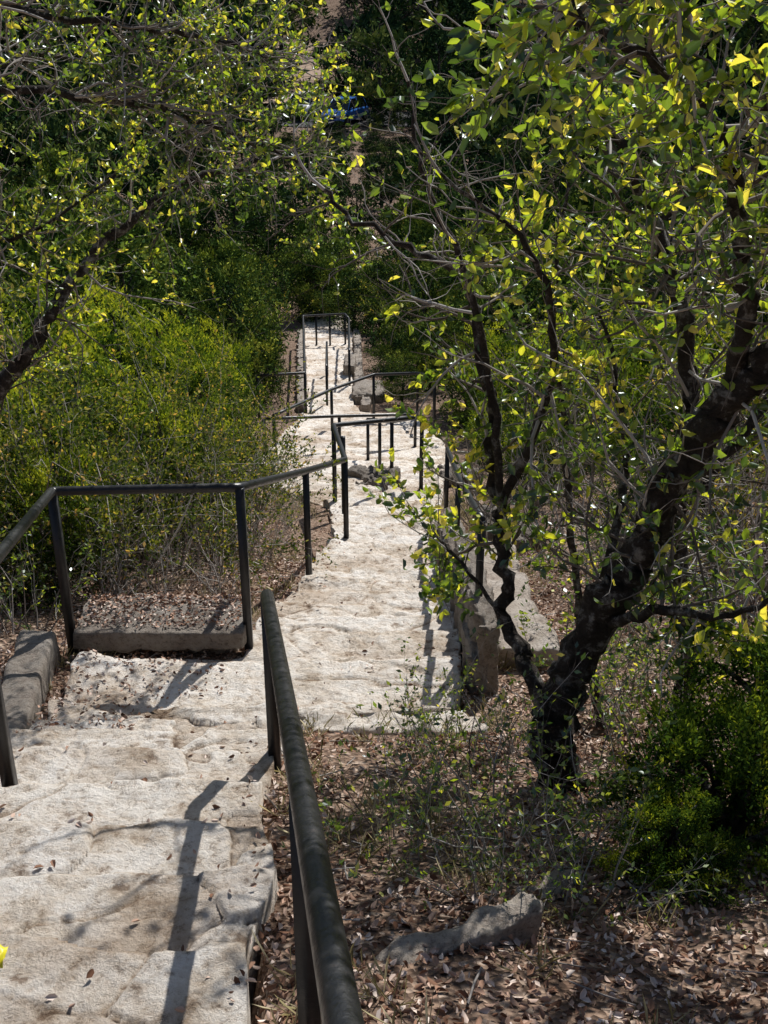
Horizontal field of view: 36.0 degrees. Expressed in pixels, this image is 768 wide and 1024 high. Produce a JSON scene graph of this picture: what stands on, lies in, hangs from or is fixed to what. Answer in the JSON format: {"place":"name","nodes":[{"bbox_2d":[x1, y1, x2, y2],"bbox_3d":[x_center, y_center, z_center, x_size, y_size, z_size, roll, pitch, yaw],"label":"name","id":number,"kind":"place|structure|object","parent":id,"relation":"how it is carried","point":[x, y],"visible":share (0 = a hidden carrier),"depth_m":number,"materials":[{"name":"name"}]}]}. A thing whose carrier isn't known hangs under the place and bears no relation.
{"place":"outdoors","nodes":[
{"label":"outdoors","id":0,"kind":"place"},
{"bbox_2d":[234,110,429,126],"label":"parking lot","id":1,"kind":"structure","parent":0,"point":[353,122],"depth_m":85.17,"materials":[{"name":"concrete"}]},
{"bbox_2d":[0,0,767,1023],"bbox_3d":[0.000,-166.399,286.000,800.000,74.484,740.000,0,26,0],"label":"ground","id":2,"kind":"structure","parent":0,"point":[600,1008],"depth_m":4.04,"materials":[{"name":"brown soil"}]},
{"bbox_2d":[2,629,60,729],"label":"stone curb","id":3,"kind":"structure","parent":2,"relation":"on","point":[31,664],"depth_m":6.27,"materials":[{"name":"stone"}]},
{"bbox_2d":[0,352,110,611],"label":"yellowing shrub","id":4,"kind":"object","parent":2,"relation":"on","point":[52,581],"visible":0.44,"depth_m":8.30,"materials":[{"name":"green plant"}]},
{"bbox_2d":[0,500,113,635],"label":"leafy shrub","id":5,"kind":"object","parent":2,"relation":"on","point":[25,624],"visible":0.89,"depth_m":7.62,"materials":[{"name":"green plant"}]},
{"bbox_2d":[0,441,121,612],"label":"bush","id":6,"kind":"object","parent":2,"relation":"on","point":[30,483],"visible":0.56,"depth_m":8.32,"materials":[{"name":"green plant"}]},
{"bbox_2d":[0,290,124,509],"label":"juniper tree","id":7,"kind":"object","parent":2,"relation":"on","point":[29,332],"visible":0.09,"depth_m":11.46,"materials":[{"name":"green plant"}]},
{"bbox_2d":[0,382,155,578],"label":"juniper tree","id":8,"kind":"object","parent":2,"relation":"on","point":[57,420],"visible":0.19,"depth_m":9.10,"materials":[{"name":"green plant"}]},
{"bbox_2d":[0,252,159,449],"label":"juniper tree","id":9,"kind":"object","parent":2,"relation":"on","point":[28,305],"visible":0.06,"depth_m":14.09,"materials":[{"name":"green plant"}]},
{"bbox_2d":[0,240,162,551],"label":"yellowing shrub","id":10,"kind":"object","parent":2,"relation":"on","point":[86,373],"visible":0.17,"depth_m":9.47,"materials":[{"name":"green plant"}]},
{"bbox_2d":[0,325,178,539],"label":"juniper tree","id":11,"kind":"object","parent":2,"relation":"on","point":[88,388],"visible":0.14,"depth_m":10.40,"materials":[{"name":"green plant"}]},
{"bbox_2d":[54,477,162,607],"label":"bare shrub","id":12,"kind":"object","parent":2,"relation":"on","point":[106,574],"visible":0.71,"depth_m":8.17,"materials":[{"name":"brown plant"}]},
{"bbox_2d":[9,248,234,518],"bbox_3d":[-2.276,-0.975,10.794,1.846,2.720,2.976,-4,26,-7],"label":"yellowing shrub","id":13,"kind":"object","parent":2,"relation":"on","point":[165,373],"visible":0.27,"depth_m":10.94,"materials":[{"name":"green plant"}]},
{"bbox_2d":[40,280,204,432],"bbox_3d":[-4.096,-2.051,18.017,2.839,3.337,2.862,8,26,7],"label":"juniper tree","id":14,"kind":"object","parent":2,"relation":"on","point":[132,307],"visible":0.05,"depth_m":17.55,"materials":[{"name":"green plant"}]},
{"bbox_2d":[42,207,204,352],"bbox_3d":[-4.848,-3.464,21.796,3.308,4.547,3.099,-13,29,-25],"label":"juniper tree","id":15,"kind":"object","parent":2,"relation":"on","point":[135,250],"visible":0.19,"depth_m":21.07,"materials":[{"name":"green plant"}]},
{"bbox_2d":[50,287,198,477],"bbox_3d":[-2.993,-1.220,13.825,2.129,2.669,2.146,-11,27,-20],"label":"juniper tree","id":16,"kind":"object","parent":2,"relation":"on","point":[109,338],"visible":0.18,"depth_m":13.64,"materials":[{"name":"green plant"}]},
{"bbox_2d":[0,298,252,604],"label":"yellowing shrub","id":17,"kind":"object","parent":2,"relation":"on","point":[40,420],"visible":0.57,"depth_m":8.42,"materials":[{"name":"green plant"}]},
{"bbox_2d":[0,348,255,607],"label":"yellowing shrub","id":18,"kind":"object","parent":2,"relation":"on","point":[75,429],"visible":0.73,"depth_m":8.40,"materials":[{"name":"green plant"}]},
{"bbox_2d":[106,498,202,595],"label":"bare shrub","id":19,"kind":"object","parent":2,"relation":"on","point":[164,585],"visible":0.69,"depth_m":7.95,"materials":[{"name":"brown plant"}]},
{"bbox_2d":[73,593,246,653],"bbox_3d":[-1.307,0.811,7.260,1.009,0.627,0.715,0,26,0],"label":"concrete ledge","id":20,"kind":"object","parent":2,"relation":"on","point":[212,636],"visible":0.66,"depth_m":6.88,"materials":[{"name":"concrete"}]},
{"bbox_2d":[79,590,241,628],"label":"fallen leaves","id":21,"kind":"object","parent":20,"relation":"on","point":[125,598],"visible":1,"depth_m":7.06,"materials":[{"name":"plant"}]},
{"bbox_2d":[105,382,229,565],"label":"bush","id":22,"kind":"object","parent":2,"relation":"on","point":[164,415],"visible":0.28,"depth_m":9.99,"materials":[{"name":"green plant"}]},
{"bbox_2d":[2,246,346,586],"bbox_3d":[-1.908,-0.541,9.234,3.006,2.790,2.327,-14,29,-26],"label":"yellowing shrub","id":23,"kind":"object","parent":2,"relation":"on","point":[145,456],"visible":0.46,"depth_m":9.19,"materials":[{"name":"green plant"}]},
{"bbox_2d":[94,314,269,446],"bbox_3d":[-2.969,-1.479,16.184,2.281,2.639,2.117,-26,35,-36],"label":"juniper tree","id":24,"kind":"object","parent":2,"relation":"on","point":[180,330],"visible":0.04,"depth_m":15.70,"materials":[{"name":"green plant"}]},
{"bbox_2d":[138,499,268,597],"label":"bare shrub","id":25,"kind":"object","parent":2,"relation":"on","point":[212,592],"visible":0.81,"depth_m":8.29,"materials":[{"name":"brown plant"}]},
{"bbox_2d":[69,333,339,561],"bbox_3d":[-1.277,-0.421,10.206,2.327,2.177,1.972,12,28,38],"label":"yellowing shrub","id":26,"kind":"object","parent":2,"relation":"on","point":[263,474],"visible":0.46,"depth_m":10.43,"materials":[{"name":"green plant"}]},
{"bbox_2d":[137,341,275,496],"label":"bush","id":27,"kind":"object","parent":2,"relation":"on","point":[198,379],"visible":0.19,"depth_m":13.18,"materials":[{"name":"green plant"}]},
{"bbox_2d":[0,414,423,786],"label":"metal handrail","id":28,"kind":"object","parent":2,"relation":"on","point":[8,773],"visible":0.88,"depth_m":6.67,"materials":[{"name":"black metal"}]},
{"bbox_2d":[0,0,426,441],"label":"oak tree","id":29,"kind":"object","parent":2,"relation":"on","point":[152,102],"visible":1,"depth_m":6.46,"materials":[{"name":"green plant"}]},
{"bbox_2d":[175,390,255,529],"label":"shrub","id":30,"kind":"object","parent":2,"relation":"on","point":[221,410],"visible":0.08,"depth_m":11.60,"materials":[{"name":"green plant"}]},
{"bbox_2d":[172,320,262,449],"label":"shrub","id":31,"kind":"object","parent":2,"relation":"on","point":[209,339],"visible":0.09,"depth_m":18.49,"materials":[{"name":"green plant"}]},
{"bbox_2d":[175,234,279,373],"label":"juniper tree","id":32,"kind":"object","parent":2,"relation":"on","point":[236,250],"visible":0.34,"depth_m":26.71,"materials":[{"name":"green plant"}]},
{"bbox_2d":[119,356,336,592],"bbox_3d":[-1.235,-0.073,9.053,1.743,2.091,1.888,-2,26,-4],"label":"yellowing shrub","id":33,"kind":"object","parent":2,"relation":"on","point":[220,548],"visible":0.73,"depth_m":9.14,"materials":[{"name":"green plant"}]},
{"bbox_2d":[0,315,460,1023],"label":"stone stairway","id":34,"kind":"object","parent":2,"relation":"on","point":[66,923],"visible":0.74,"depth_m":4.72,"materials":[{"name":"stone"}]},
{"bbox_2d":[256,313,347,417],"bbox_3d":[-1.794,-3.799,29.687,1.418,3.117,10.983,1,26,1],"label":"metal handrail","id":35,"kind":"object","parent":34,"relation":"on","point":[303,373],"visible":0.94,"depth_m":27.79,"materials":[{"name":"metal"}]},
{"bbox_2d":[260,589,364,1023],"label":"metal handrail","id":36,"kind":"object","parent":34,"relation":"on","point":[327,990],"visible":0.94,"depth_m":2.27,"materials":[{"name":"black metal"}]},
{"bbox_2d":[262,413,416,449],"bbox_3d":[-0.718,-1.237,19.957,2.790,1.227,0.132,-11,28,-21],"label":"metal handrail","id":37,"kind":"object","parent":34,"relation":"on","point":[339,416],"visible":0.6,"depth_m":19.82,"materials":[{"name":"metal"}]},
{"bbox_2d":[272,372,435,445],"bbox_3d":[-0.117,-1.667,22.160,2.123,1.968,4.473,10,28,20],"label":"metal handrail","id":38,"kind":"object","parent":34,"relation":"on","point":[372,375],"visible":0.65,"depth_m":22.73,"materials":[{"name":"metal"}]},
{"bbox_2d":[0,465,767,1012],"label":"fallen leaves","id":39,"kind":"object","parent":34,"relation":"on","point":[178,1009],"depth_m":5.03,"materials":[{"name":"plant"}]},
{"bbox_2d":[366,415,423,468],"bbox_3d":[0.019,-0.855,16.211,0.210,2.623,4.197,-4,26,-9],"label":"metal handrail","id":40,"kind":"object","parent":34,"relation":"on","point":[379,442],"visible":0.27,"depth_m":16.50,"materials":[{"name":"metal"}]},
{"bbox_2d":[196,317,267,422],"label":"juniper tree","id":41,"kind":"object","parent":2,"relation":"on","point":[247,350],"visible":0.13,"depth_m":21.47,"materials":[{"name":"green plant"}]},
{"bbox_2d":[165,256,302,415],"bbox_3d":[-3.390,-3.421,24.544,2.724,3.609,3.530,14,29,26],"label":"juniper tree","id":42,"kind":"object","parent":2,"relation":"on","point":[257,355],"visible":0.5,"depth_m":24.42,"materials":[{"name":"green plant"}]},
{"bbox_2d":[157,333,314,538],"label":"yellowing shrub","id":43,"kind":"object","parent":2,"relation":"on","point":[265,488],"visible":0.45,"depth_m":11.11,"materials":[{"name":"green plant"}]},
{"bbox_2d":[196,249,295,342],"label":"juniper tree","id":44,"kind":"object","parent":2,"relation":"on","point":[286,277],"visible":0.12,"depth_m":34.41,"materials":[{"name":"green plant"}]},
{"bbox_2d":[208,244,288,336],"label":"juniper tree","id":45,"kind":"object","parent":2,"relation":"on","point":[277,291],"visible":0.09,"depth_m":30.48,"materials":[{"name":"green plant"}]},
{"bbox_2d":[238,336,300,406],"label":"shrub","id":46,"kind":"object","parent":2,"relation":"on","point":[273,390],"visible":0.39,"depth_m":25.77,"materials":[{"name":"green plant"}]},
{"bbox_2d":[199,352,340,508],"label":"yellowing shrub","id":47,"kind":"object","parent":2,"relation":"on","point":[276,452],"visible":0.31,"depth_m":13.08,"materials":[{"name":"green plant"}]},
{"bbox_2d":[230,484,327,566],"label":"bare shrub","id":48,"kind":"object","parent":2,"relation":"on","point":[276,535],"visible":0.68,"depth_m":10.02,"materials":[{"name":"brown plant"}]},
{"bbox_2d":[263,41,325,102],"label":"bare soil","id":49,"kind":"structure","parent":2,"relation":"on","point":[308,65],"depth_m":98.71,"materials":[{"name":"soil"}]},
{"bbox_2d":[274,233,356,313],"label":"juniper tree","id":50,"kind":"object","parent":2,"relation":"on","point":[285,254],"visible":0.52,"depth_m":40.05,"materials":[{"name":"green plant"}]},
{"bbox_2d":[296,328,370,412],"bbox_3d":[-1.516,-3.863,31.691,2.034,2.941,13.257,-1,26,-2],"label":"stone edging","id":51,"kind":"object","parent":2,"relation":"on","point":[364,403],"visible":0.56,"depth_m":29.80,"materials":[{"name":"stone"}]},
{"bbox_2d":[321,96,368,125],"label":"parked car","id":52,"kind":"object","parent":2,"relation":"on","point":[349,108],"visible":0.59,"depth_m":83.37,"materials":[{"name":"blue paint"}]},
{"bbox_2d":[313,264,386,334],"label":"juniper tree","id":53,"kind":"object","parent":2,"relation":"on","point":[353,322],"visible":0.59,"depth_m":38.23,"materials":[{"name":"green plant"}]},
{"bbox_2d":[343,354,384,403],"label":"stone block","id":54,"kind":"structure","parent":2,"relation":"on","point":[362,387],"depth_m":26.52,"materials":[{"name":"stone"}]},
{"bbox_2d":[341,250,407,332],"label":"juniper tree","id":55,"kind":"object","parent":2,"relation":"on","point":[379,264],"visible":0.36,"depth_m":37.56,"materials":[{"name":"green plant"}]},
{"bbox_2d":[0,492,759,1023],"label":"dry grass","id":56,"kind":"structure","parent":2,"relation":"on","point":[430,816],"depth_m":4.16,"materials":[{"name":"plant"}]},
{"bbox_2d":[0,0,767,441],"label":"distant trees","id":57,"kind":"object","parent":2,"relation":"on","point":[432,44],"visible":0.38,"depth_m":55.86,"materials":[{"name":"green plant"}]},
{"bbox_2d":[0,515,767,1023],"bbox_3d":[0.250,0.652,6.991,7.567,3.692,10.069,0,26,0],"label":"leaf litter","id":58,"kind":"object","parent":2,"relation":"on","point":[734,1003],"visible":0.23,"depth_m":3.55,"materials":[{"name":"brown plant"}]},
{"bbox_2d":[0,209,767,611],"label":"scrub","id":59,"kind":"object","parent":2,"relation":"on","point":[596,543],"visible":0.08,"depth_m":10.12,"materials":[{"name":"green plant"}]},
{"bbox_2d":[363,322,418,381],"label":"juniper tree","id":60,"kind":"object","parent":2,"relation":"on","point":[384,347],"visible":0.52,"depth_m":28.82,"materials":[{"name":"green plant"}]},
{"bbox_2d":[349,259,438,347],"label":"juniper tree","id":61,"kind":"object","parent":2,"relation":"on","point":[392,283],"visible":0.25,"depth_m":34.53,"materials":[{"name":"green plant"}]},
{"bbox_2d":[301,707,488,736],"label":"stone curb","id":62,"kind":"structure","parent":2,"relation":"on","point":[339,720],"depth_m":5.84,"materials":[{"name":"stone"}]},
{"bbox_2d":[372,349,438,404],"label":"juniper tree","id":63,"kind":"object","parent":2,"relation":"on","point":[401,363],"visible":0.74,"depth_m":25.82,"materials":[{"name":"green plant"}]},
{"bbox_2d":[312,706,506,868],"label":"leafy shrub","id":64,"kind":"object","parent":2,"relation":"on","point":[387,827],"visible":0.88,"depth_m":4.00,"materials":[{"name":"plant"}]},
{"bbox_2d":[354,261,472,369],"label":"juniper tree","id":65,"kind":"object","parent":2,"relation":"on","point":[405,307],"visible":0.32,"depth_m":30.81,"materials":[{"name":"green plant"}]},
{"bbox_2d":[389,308,465,391],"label":"juniper tree","id":66,"kind":"object","parent":2,"relation":"on","point":[419,349],"visible":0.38,"depth_m":27.60,"materials":[{"name":"green plant"}]},
{"bbox_2d":[367,623,510,753],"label":"leafy shrub","id":67,"kind":"object","parent":2,"relation":"on","point":[428,714],"visible":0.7,"depth_m":5.29,"materials":[{"name":"plant"}]},
{"bbox_2d":[346,630,544,816],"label":"leafy shrub","id":68,"kind":"object","parent":2,"relation":"on","point":[404,708],"visible":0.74,"depth_m":4.65,"materials":[{"name":"plant"}]},
{"bbox_2d":[348,464,547,552],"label":"boulders","id":69,"kind":"object","parent":2,"relation":"on","point":[370,475],"visible":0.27,"depth_m":14.82,"materials":[{"name":"grey stained stone"}]},
{"bbox_2d":[412,281,506,414],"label":"juniper tree","id":70,"kind":"object","parent":2,"relation":"on","point":[464,346],"visible":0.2,"depth_m":24.34,"materials":[{"name":"green plant"}]},
{"bbox_2d":[433,508,499,694],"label":"stone retaining wall","id":71,"kind":"structure","parent":2,"relation":"on","point":[482,619],"depth_m":6.47,"materials":[{"name":"stone"}]},
{"bbox_2d":[444,447,485,596],"bbox_3d":[0.562,0.225,9.039,0.050,2.670,4.592,0,26,1],"label":"metal handrail","id":72,"kind":"object","parent":71,"relation":"attached to","point":[480,554],"visible":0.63,"depth_m":8.06,"materials":[{"name":"metal"}]},
{"bbox_2d":[280,608,653,895],"bbox_3d":[0.351,0.794,3.806,1.064,1.035,1.259,9,28,18],"label":"leafy shrub","id":73,"kind":"object","parent":2,"relation":"on","point":[435,769],"visible":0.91,"depth_m":3.77,"materials":[{"name":"plant"}]},
{"bbox_2d":[375,866,574,964],"bbox_3d":[0.241,1.264,3.427,1.052,0.283,0.242,-21,33,-36],"label":"rock","id":74,"kind":"object","parent":2,"relation":"on","point":[495,925],"visible":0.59,"depth_m":3.35,"materials":[{"name":"natural rock"}]},
{"bbox_2d":[438,362,511,429],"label":"juniper tree","id":75,"kind":"object","parent":2,"relation":"on","point":[451,404],"visible":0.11,"depth_m":22.97,"materials":[{"name":"green plant"}]},
{"bbox_2d":[447,321,548,436],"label":"juniper tree","id":76,"kind":"object","parent":2,"relation":"on","point":[491,344],"visible":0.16,"depth_m":21.38,"materials":[{"name":"green plant"}]},
{"bbox_2d":[446,629,553,769],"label":"bare shrub","id":77,"kind":"object","parent":2,"relation":"on","point":[513,748],"visible":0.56,"depth_m":5.25,"materials":[{"name":"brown plant"}]},
{"bbox_2d":[387,747,617,918],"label":"leafy shrub","id":78,"kind":"object","parent":2,"relation":"on","point":[474,879],"visible":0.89,"depth_m":3.62,"materials":[{"name":"plant"}]},
{"bbox_2d":[265,0,767,792],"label":"oak tree","id":79,"kind":"object","parent":2,"relation":"on","point":[613,592],"visible":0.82,"depth_m":4.24,"materials":[{"name":"green plant"}]},
{"bbox_2d":[474,541,559,667],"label":"concrete slab","id":80,"kind":"structure","parent":2,"relation":"on","point":[536,640],"depth_m":7.15,"materials":[{"name":"concrete"}]},
{"bbox_2d":[485,413,563,499],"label":"juniper tree","id":81,"kind":"object","parent":2,"relation":"on","point":[518,456],"visible":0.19,"depth_m":13.90,"materials":[{"name":"green plant"}]},
{"bbox_2d":[462,315,590,470],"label":"juniper tree","id":82,"kind":"object","parent":2,"relation":"on","point":[496,382],"visible":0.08,"depth_m":18.15,"materials":[{"name":"green plant"}]},
{"bbox_2d":[446,234,619,382],"bbox_3d":[3.460,-3.680,24.548,3.795,3.720,3.641,23,35,35],"label":"juniper tree","id":83,"kind":"object","parent":2,"relation":"on","point":[532,294],"visible":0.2,"depth_m":24.30,"materials":[{"name":"green plant"}]},
{"bbox_2d":[460,387,630,562],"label":"bare shrub","id":84,"kind":"object","parent":2,"relation":"on","point":[554,510],"visible":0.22,"depth_m":10.49,"materials":[{"name":"brown plant"}]},
{"bbox_2d":[500,304,619,483],"bbox_3d":[2.292,-1.297,14.929,1.987,2.502,2.003,-12,28,-31],"label":"juniper tree","id":85,"kind":"object","parent":2,"relation":"on","point":[508,420],"visible":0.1,"depth_m":14.73,"materials":[{"name":"green plant"}]},
{"bbox_2d":[489,544,675,749],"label":"leafy shrub","id":86,"kind":"object","parent":2,"relation":"on","point":[604,676],"visible":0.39,"depth_m":5.80,"materials":[{"name":"plant"}]},
{"bbox_2d":[421,0,767,300],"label":"oak tree","id":87,"kind":"object","parent":2,"relation":"on","point":[671,99],"visible":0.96,"depth_m":2.47,"materials":[{"name":"green plant"}]},
{"bbox_2d":[488,700,720,933],"bbox_3d":[0.601,1.065,3.527,0.616,0.823,0.806,-19,32,-34],"label":"leafy shrub","id":88,"kind":"object","parent":2,"relation":"on","point":[572,852],"visible":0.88,"depth_m":3.58,"materials":[{"name":"plant"}]},
{"bbox_2d":[547,297,661,454],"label":"juniper tree","id":89,"kind":"object","parent":2,"relation":"on","point":[605,341],"visible":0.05,"depth_m":19.55,"materials":[{"name":"green plant"}]},
{"bbox_2d":[478,635,734,885],"bbox_3d":[0.710,0.955,4.193,0.770,1.008,0.971,23,34,39],"label":"leafy shrub","id":90,"kind":"object","parent":2,"relation":"on","point":[590,841],"visible":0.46,"depth_m":4.18,"materials":[{"name":"plant"}]},
{"bbox_2d":[460,3,767,740],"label":"oak tree","id":91,"kind":"object","parent":2,"relation":"on","point":[667,378],"visible":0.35,"depth_m":5.16,"materials":[{"name":"green plant"}]},
{"bbox_2d":[485,352,767,590],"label":"bare shrub","id":92,"kind":"object","parent":2,"relation":"on","point":[562,530],"visible":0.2,"depth_m":8.84,"materials":[{"name":"brown plant"}]},
{"bbox_2d":[514,503,747,733],"bbox_3d":[1.313,0.536,6.277,1.260,1.241,1.492,-4,26,-8],"label":"leafy shrub","id":93,"kind":"object","parent":2,"relation":"on","point":[622,677],"visible":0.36,"depth_m":6.38,"materials":[{"name":"plant"}]},
{"bbox_2d":[519,573,754,769],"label":"leafy shrub","id":94,"kind":"object","parent":2,"relation":"on","point":[632,709],"visible":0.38,"depth_m":5.45,"materials":[{"name":"green plant"}]},
{"bbox_2d":[514,481,767,653],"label":"leafy shrub","id":95,"kind":"object","parent":2,"relation":"on","point":[648,594],"visible":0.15,"depth_m":6.98,"materials":[{"name":"green plant"}]},
{"bbox_2d":[538,332,767,568],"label":"bare shrub","id":96,"kind":"object","parent":2,"relation":"on","point":[736,455],"visible":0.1,"depth_m":9.29,"materials":[{"name":"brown plant"}]},
{"bbox_2d":[576,299,741,480],"bbox_3d":[4.235,-1.634,16.505,2.862,3.170,2.839,-22,33,-36],"label":"juniper tree","id":97,"kind":"object","parent":2,"relation":"on","point":[635,334],"depth_m":16.42,"materials":[{"name":"green plant"}]},
{"bbox_2d":[583,257,767,489],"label":"juniper tree","id":98,"kind":"object","parent":2,"relation":"on","point":[643,364],"visible":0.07,"depth_m":12.80,"materials":[{"name":"green plant"}]},
{"bbox_2d":[584,657,767,886],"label":"leafy shrub","id":99,"kind":"object","parent":2,"relation":"on","point":[690,750],"visible":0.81,"depth_m":3.97,"materials":[{"name":"green plant"}]},
{"bbox_2d":[592,777,759,910],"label":"juniper shrub","id":100,"kind":"object","parent":2,"relation":"on","point":[657,865],"visible":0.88,"depth_m":3.71,"materials":[{"name":"green plant"}]},
{"bbox_2d":[590,311,767,550],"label":"juniper tree","id":101,"kind":"object","parent":2,"relation":"on","point":[667,424],"visible":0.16,"depth_m":10.58,"materials":[{"name":"green plant"}]},
{"bbox_2d":[595,439,767,636],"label":"bare shrub","id":102,"kind":"object","parent":2,"relation":"on","point":[739,596],"visible":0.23,"depth_m":7.33,"materials":[{"name":"brown plant"}]},
{"bbox_2d":[605,223,767,597],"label":"bare shrub","id":103,"kind":"object","parent":2,"relation":"on","point":[758,511],"visible":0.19,"depth_m":7.91,"materials":[{"name":"brown plant"}]},
{"bbox_2d":[629,614,767,847],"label":"leafy shrub","id":104,"kind":"object","parent":2,"relation":"on","point":[761,649],"visible":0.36,"depth_m":4.44,"materials":[{"name":"green plant"}]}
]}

